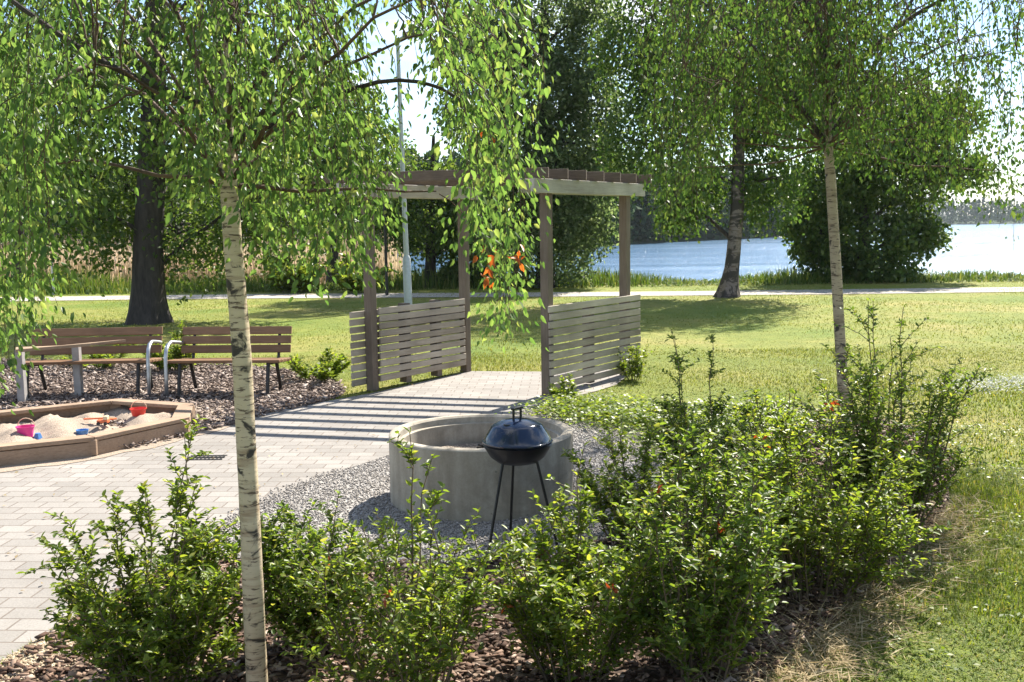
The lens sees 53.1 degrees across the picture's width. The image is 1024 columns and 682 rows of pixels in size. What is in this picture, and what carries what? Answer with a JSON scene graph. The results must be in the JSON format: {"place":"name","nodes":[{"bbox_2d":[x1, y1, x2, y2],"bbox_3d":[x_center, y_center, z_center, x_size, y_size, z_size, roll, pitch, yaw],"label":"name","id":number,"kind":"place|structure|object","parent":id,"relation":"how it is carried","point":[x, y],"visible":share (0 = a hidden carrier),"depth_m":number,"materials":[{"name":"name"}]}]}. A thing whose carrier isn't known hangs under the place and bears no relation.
{"place":"outdoors","nodes":[
{"label":"outdoors","id":0,"kind":"place"},
{"bbox_2d":[0,357,346,448],"bbox_3d":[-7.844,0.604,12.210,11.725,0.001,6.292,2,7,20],"label":"bark ground","id":1,"kind":"structure","parent":0,"point":[318,401],"depth_m":11.84,"materials":[{"name":"brown wood"}]},
{"bbox_2d":[14,339,125,402],"bbox_3d":[-4.905,0.340,11.381,1.216,0.635,0.344,-7,9,-42],"label":"play table","id":2,"kind":"object","parent":1,"relation":"on","point":[22,394],"visible":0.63,"depth_m":11.19,"materials":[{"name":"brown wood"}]},
{"bbox_2d":[14,327,162,397],"bbox_3d":[-4.819,0.251,11.705,1.511,0.750,0.661,-1,6,-3],"label":"park bench","id":3,"kind":"object","parent":1,"relation":"on","point":[149,348],"visible":0.79,"depth_m":11.91,"materials":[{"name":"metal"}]},
{"bbox_2d":[52,344,135,368],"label":"bush","id":4,"kind":"object","parent":1,"relation":"on","point":[102,356],"visible":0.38,"depth_m":13.76,"materials":[{"name":"green plant"}]},
{"bbox_2d":[141,319,200,370],"bbox_3d":[-4.472,0.060,13.448,0.884,0.729,0.664,-1,6,0],"label":"bush","id":5,"kind":"object","parent":1,"relation":"on","point":[176,351],"visible":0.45,"depth_m":13.39,"materials":[{"name":"green plant"}]},
{"bbox_2d":[164,326,291,397],"bbox_3d":[-3.204,0.238,11.624,1.291,0.750,0.662,0,6,3],"label":"park bench","id":6,"kind":"object","parent":1,"relation":"on","point":[278,349],"visible":0.95,"depth_m":11.82,"materials":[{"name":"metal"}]},
{"bbox_2d":[285,346,356,380],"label":"bush","id":7,"kind":"object","parent":1,"relation":"on","point":[324,370],"visible":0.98,"depth_m":12.53,"materials":[{"name":"green plant"}]},
{"bbox_2d":[0,369,625,659],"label":"paving","id":8,"kind":"structure","parent":0,"point":[82,486],"depth_m":7.92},
{"bbox_2d":[0,398,195,465],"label":"sandbox","id":9,"kind":"object","parent":8,"relation":"on","point":[58,448],"visible":0.78,"depth_m":8.89,"materials":[{"name":"brown wood"}]},
{"bbox_2d":[0,406,173,442],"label":"sand","id":10,"kind":"structure","parent":9,"relation":"in","point":[50,426],"depth_m":9.45,"materials":[{"name":"beige sand"}]},
{"bbox_2d":[15,418,34,436],"bbox_3d":[-4.290,0.763,9.027,0.159,0.172,0.159,-1,6,0],"label":"toy bucket","id":11,"kind":"object","parent":10,"relation":"on","point":[26,429],"visible":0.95,"depth_m":9.00,"materials":[{"name":"pink plastic"}]},
{"bbox_2d":[34,433,42,438],"bbox_3d":[-4.197,0.838,9.065,0.100,0.050,0.087,-1,6,0],"label":"sand mould","id":12,"kind":"object","parent":10,"relation":"on","point":[37,435],"visible":1,"depth_m":9.04,"materials":[{"name":"blue plastic"}]},
{"bbox_2d":[76,428,88,434],"bbox_3d":[-3.855,0.815,9.187,0.110,0.040,0.110,-1,6,0],"label":"toy dish","id":13,"kind":"object","parent":10,"relation":"on","point":[83,431],"visible":1,"depth_m":9.15,"materials":[{"name":"blue plastic"}]},
{"bbox_2d":[83,417,116,419],"bbox_3d":[-3.804,0.718,9.452,0.325,0.026,0.085,-1,6,0],"label":"toy shovel","id":14,"kind":"object","parent":10,"relation":"on","point":[99,418],"visible":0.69,"depth_m":9.46,"materials":[{"name":"orange plastic"}]},
{"bbox_2d":[96,415,109,425],"bbox_3d":[-3.721,0.722,9.319,0.100,0.083,0.084,-1,6,0],"label":"toy truck","id":15,"kind":"object","parent":10,"relation":"on","point":[105,421],"visible":1,"depth_m":9.29,"materials":[{"name":"orange plastic"}]},
{"bbox_2d":[129,400,146,416],"bbox_3d":[-3.588,0.646,9.828,0.159,0.146,0.159,-1,6,0],"label":"toy bucket","id":16,"kind":"object","parent":10,"relation":"on","point":[136,411],"visible":0.98,"depth_m":9.79,"materials":[{"name":"red plastic"}]},
{"bbox_2d":[0,403,234,471],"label":"spilled sand","id":17,"kind":"structure","parent":8,"relation":"on","point":[60,461],"depth_m":8.60,"materials":[{"name":"beige sand"}]},
{"bbox_2d":[185,455,226,459],"bbox_3d":[-2.497,0.952,8.367,0.300,0.009,0.166,-1,6,0],"label":"drain cover","id":18,"kind":"object","parent":8,"relation":"on","point":[212,457],"visible":0.89,"depth_m":8.35,"materials":[{"name":"metal"}]},
{"bbox_2d":[2,384,469,604],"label":"fallen leaves","id":19,"kind":"object","parent":8,"relation":"on","point":[169,494],"visible":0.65,"depth_m":7.31,"materials":[{"name":"plant"}]},
{"bbox_2d":[312,167,650,395],"bbox_3d":[-0.235,-0.722,12.081,2.504,2.460,3.307,4,8,35],"label":"pergola","id":20,"kind":"object","parent":8,"relation":"on","point":[624,187],"visible":0.84,"depth_m":11.86,"materials":[{"name":"grey wood"}]},
{"bbox_2d":[53,402,674,614],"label":"gravel","id":21,"kind":"structure","parent":0,"point":[326,501],"depth_m":6.97,"materials":[{"name":"grey gravel"}]},
{"bbox_2d":[389,414,572,521],"bbox_3d":[-0.210,0.843,7.055,1.260,0.465,1.260,-1,6,0],"label":"concrete ring","id":22,"kind":"object","parent":21,"relation":"on","point":[466,471],"visible":0.72,"depth_m":6.55,"materials":[{"name":"grey concrete"}]},
{"bbox_2d":[476,406,557,547],"bbox_3d":[0.017,0.786,5.968,0.448,0.810,0.423,-6,8,-39],"label":"kettle grill","id":23,"kind":"object","parent":21,"relation":"on","point":[513,440],"visible":1,"depth_m":5.83,"materials":[{"name":"black metal"}]},
{"bbox_2d":[7,233,787,255],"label":"shore","id":24,"kind":"structure","parent":0,"point":[696,238],"depth_m":203.57,"materials":[{"name":"green plant"}]},
{"bbox_2d":[0,148,821,253],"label":"forest","id":25,"kind":"object","parent":24,"relation":"on","point":[643,228],"visible":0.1,"depth_m":189.03,"materials":[{"name":"green plant"}]},
{"bbox_2d":[0,280,1023,681],"bbox_3d":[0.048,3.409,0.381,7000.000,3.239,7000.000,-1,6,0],"label":"lawn","id":26,"kind":"structure","parent":0,"point":[696,336],"depth_m":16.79,"materials":[{"name":"green plant"}]},
{"bbox_2d":[1,28,94,281],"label":"broadleaf tree","id":27,"kind":"object","parent":26,"relation":"on","point":[7,182],"visible":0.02,"depth_m":32.85,"materials":[{"name":"green plant"}]},
{"bbox_2d":[51,262,54,294],"bbox_3d":[-13.800,-1.884,30.767,0.057,1.000,0.057,-1,6,0],"label":"marker post","id":28,"kind":"object","parent":26,"relation":"on","point":[53,278],"visible":0.5,"depth_m":30.74,"materials":[{"name":"paint"}]},
{"bbox_2d":[0,0,391,324],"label":"broadleaf tree","id":29,"kind":"object","parent":26,"relation":"on","point":[146,223],"visible":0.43,"depth_m":20.24,"materials":[{"name":"green plant"}]},
{"bbox_2d":[0,228,403,286],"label":"reeds","id":30,"kind":"object","parent":26,"relation":"on","point":[380,263],"visible":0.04,"depth_m":35.83,"materials":[{"name":"beige plant"}]},
{"bbox_2d":[256,250,327,292],"bbox_3d":[-6.414,-2.096,30.369,2.049,1.317,2.210,-1,6,0],"label":"willow bush","id":31,"kind":"object","parent":26,"relation":"on","point":[285,286],"visible":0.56,"depth_m":29.88,"materials":[{"name":"green plant"}]},
{"bbox_2d":[239,60,422,286],"bbox_3d":[-6.047,-5.558,34.143,6.273,7.612,4.400,-1,6,0],"label":"broadleaf tree","id":32,"kind":"object","parent":26,"relation":"on","point":[336,253],"visible":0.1,"depth_m":33.67,"materials":[{"name":"green plant"}]},
{"bbox_2d":[324,253,393,292],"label":"willow bush","id":33,"kind":"object","parent":26,"relation":"on","point":[349,279],"visible":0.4,"depth_m":29.37,"materials":[{"name":"green plant"}]},
{"bbox_2d":[396,29,420,303],"bbox_3d":[-2.267,-3.834,23.311,0.296,6.213,0.916,-6,8,-38],"label":"street lamp","id":34,"kind":"object","parent":26,"relation":"on","point":[407,282],"visible":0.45,"depth_m":23.70,"materials":[{"name":"metal"}]},
{"bbox_2d":[357,136,493,287],"bbox_3d":[-2.211,-4.074,32.509,5.761,4.832,4.088,-1,6,0],"label":"broadleaf tree","id":35,"kind":"object","parent":26,"relation":"on","point":[431,231],"visible":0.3,"depth_m":32.07,"materials":[{"name":"green plant"}]},
{"bbox_2d":[0,407,957,681],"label":"bark bed","id":36,"kind":"object","parent":26,"relation":"on","point":[614,675],"visible":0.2,"depth_m":4.42,"materials":[{"name":"brown wood"}]},
{"bbox_2d":[0,615,102,681],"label":"weathered bark chips","id":37,"kind":"structure","parent":36,"relation":"on","point":[29,659],"depth_m":4.44,"materials":[{"name":"wood chips"}]},
{"bbox_2d":[16,414,276,681],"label":"shrub","id":38,"kind":"object","parent":36,"relation":"on","point":[180,633],"visible":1,"depth_m":3.99,"materials":[{"name":"green plant"}]},
{"bbox_2d":[0,0,569,681],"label":"birch tree","id":39,"kind":"object","parent":36,"relation":"on","point":[220,138],"visible":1,"depth_m":3.68,"materials":[{"name":"green plant"}]},
{"bbox_2d":[224,490,377,653],"bbox_3d":[-0.899,1.022,4.483,0.633,0.682,0.658,-1,6,0],"label":"shrub","id":40,"kind":"object","parent":36,"relation":"on","point":[282,593],"visible":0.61,"depth_m":4.37,"materials":[{"name":"green plant"}]},
{"bbox_2d":[271,426,513,681],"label":"shrub","id":41,"kind":"object","parent":36,"relation":"on","point":[446,620],"visible":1,"depth_m":3.83,"materials":[{"name":"green plant"}]},
{"bbox_2d":[482,442,682,681],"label":"shrub","id":42,"kind":"object","parent":36,"relation":"on","point":[558,622],"visible":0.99,"depth_m":4.02,"materials":[{"name":"green plant"}]},
{"bbox_2d":[560,411,720,550],"bbox_3d":[0.771,0.791,5.888,0.805,0.787,0.847,-4,7,-26],"label":"shrub","id":43,"kind":"object","parent":36,"relation":"on","point":[611,483],"visible":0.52,"depth_m":5.90,"materials":[{"name":"green plant"}]},
{"bbox_2d":[495,388,836,457],"bbox_3d":[1.549,0.722,9.299,3.555,0.146,3.408,4,8,35],"label":"ground cover","id":44,"kind":"object","parent":36,"relation":"on","point":[610,410],"visible":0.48,"depth_m":9.74,"materials":[{"name":"green plant"}]},
{"bbox_2d":[566,419,810,681],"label":"shrub","id":45,"kind":"object","parent":36,"relation":"on","point":[704,601],"visible":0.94,"depth_m":4.07,"materials":[{"name":"green plant"}]},
{"bbox_2d":[639,327,763,501],"bbox_3d":[1.308,0.490,6.908,0.805,1.145,1.113,3,7,28],"label":"shrub","id":46,"kind":"object","parent":36,"relation":"on","point":[681,411],"visible":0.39,"depth_m":6.95,"materials":[{"name":"green plant"}]},
{"bbox_2d":[686,369,952,603],"bbox_3d":[1.518,0.714,5.096,1.253,1.097,1.260,-1,6,0],"label":"shrub","id":47,"kind":"object","parent":36,"relation":"on","point":[837,529],"visible":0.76,"depth_m":4.90,"materials":[{"name":"green plant"}]},
{"bbox_2d":[620,0,1023,430],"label":"birch tree","id":48,"kind":"object","parent":36,"relation":"on","point":[825,77],"visible":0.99,"depth_m":8.27,"materials":[{"name":"green plant"}]},
{"bbox_2d":[674,489,1023,681],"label":"straw","id":49,"kind":"object","parent":36,"relation":"on","point":[810,662],"visible":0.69,"depth_m":4.64,"materials":[{"name":"beige plant"}]},
{"bbox_2d":[781,298,998,535],"bbox_3d":[2.223,0.449,6.001,1.161,1.403,1.278,-1,6,0],"label":"shrub","id":50,"kind":"object","parent":36,"relation":"on","point":[930,455],"visible":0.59,"depth_m":5.93,"materials":[{"name":"green plant"}]},
{"bbox_2d":[428,0,642,289],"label":"broadleaf tree","id":51,"kind":"object","parent":26,"relation":"on","point":[575,79],"visible":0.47,"depth_m":30.33,"materials":[{"name":"green plant"}]},
{"bbox_2d":[547,373,578,400],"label":"weed","id":52,"kind":"object","parent":26,"relation":"on","point":[563,389],"visible":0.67,"depth_m":10.74,"materials":[{"name":"green plant"}]},
{"bbox_2d":[616,343,656,380],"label":"weed","id":53,"kind":"object","parent":26,"relation":"on","point":[636,371],"visible":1,"depth_m":12.21,"materials":[{"name":"green plant"}]},
{"bbox_2d":[583,0,883,297],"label":"birch tree","id":54,"kind":"object","parent":26,"relation":"on","point":[728,286],"visible":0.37,"depth_m":25.64,"materials":[{"name":"green plant"}]},
{"bbox_2d":[773,67,1004,282],"bbox_3d":[11.701,-5.242,32.071,7.142,6.833,4.845,-1,6,0],"label":"lakeside tree","id":55,"kind":"object","parent":26,"relation":"on","point":[863,256],"visible":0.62,"depth_m":31.46,"materials":[{"name":"green plant"}]},
{"bbox_2d":[767,420,1023,681],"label":"lawn weeds","id":56,"kind":"object","parent":26,"relation":"on","point":[939,618],"visible":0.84,"depth_m":5.22,"materials":[{"name":"green plant"}]},
{"bbox_2d":[908,373,1023,395],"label":"clover flowers","id":57,"kind":"object","parent":26,"relation":"on","point":[1006,379],"visible":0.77,"depth_m":11.34,"materials":[{"name":"plant"}]},
{"bbox_2d":[0,262,1023,295],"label":"shore grass","id":58,"kind":"structure","parent":0,"point":[784,276],"depth_m":31.70,"materials":[{"name":"green plant"}]},
{"bbox_2d":[0,287,1023,300],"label":"path","id":59,"kind":"structure","parent":0,"point":[752,292],"depth_m":27.86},
{"bbox_2d":[383,171,388,294],"bbox_3d":[-3.479,-2.939,28.114,0.086,3.400,0.090,-1,6,0],"label":"pole","id":60,"kind":"object","parent":59,"relation":"on","point":[385,255],"visible":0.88,"depth_m":28.14,"materials":[{"name":"metal"}]},
{"bbox_2d":[1,0,1023,215],"label":"sky","id":61,"kind":"structure","parent":0,"point":[416,106],"materials":[{"name":"white"}]},
{"bbox_2d":[36,224,1023,281],"bbox_3d":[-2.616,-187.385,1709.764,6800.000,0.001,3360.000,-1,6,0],"label":"lake","id":62,"kind":"structure","parent":0,"point":[983,247],"depth_m":106.18,"materials":[{"name":"blue liquid"}]},
{"bbox_2d":[889,215,1023,224],"bbox_3d":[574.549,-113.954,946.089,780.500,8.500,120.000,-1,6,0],"label":"distant shore","id":63,"kind":"structure","parent":0,"point":[1001,222],"depth_m":903.01,"materials":[{"name":"green plant"}]},
{"bbox_2d":[853,196,1023,223],"bbox_3d":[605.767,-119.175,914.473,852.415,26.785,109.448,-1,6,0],"label":"distant forest","id":64,"kind":"object","parent":63,"relation":"on","point":[953,215],"visible":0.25,"depth_m":892.60,"materials":[{"name":"plant"}]}
]}

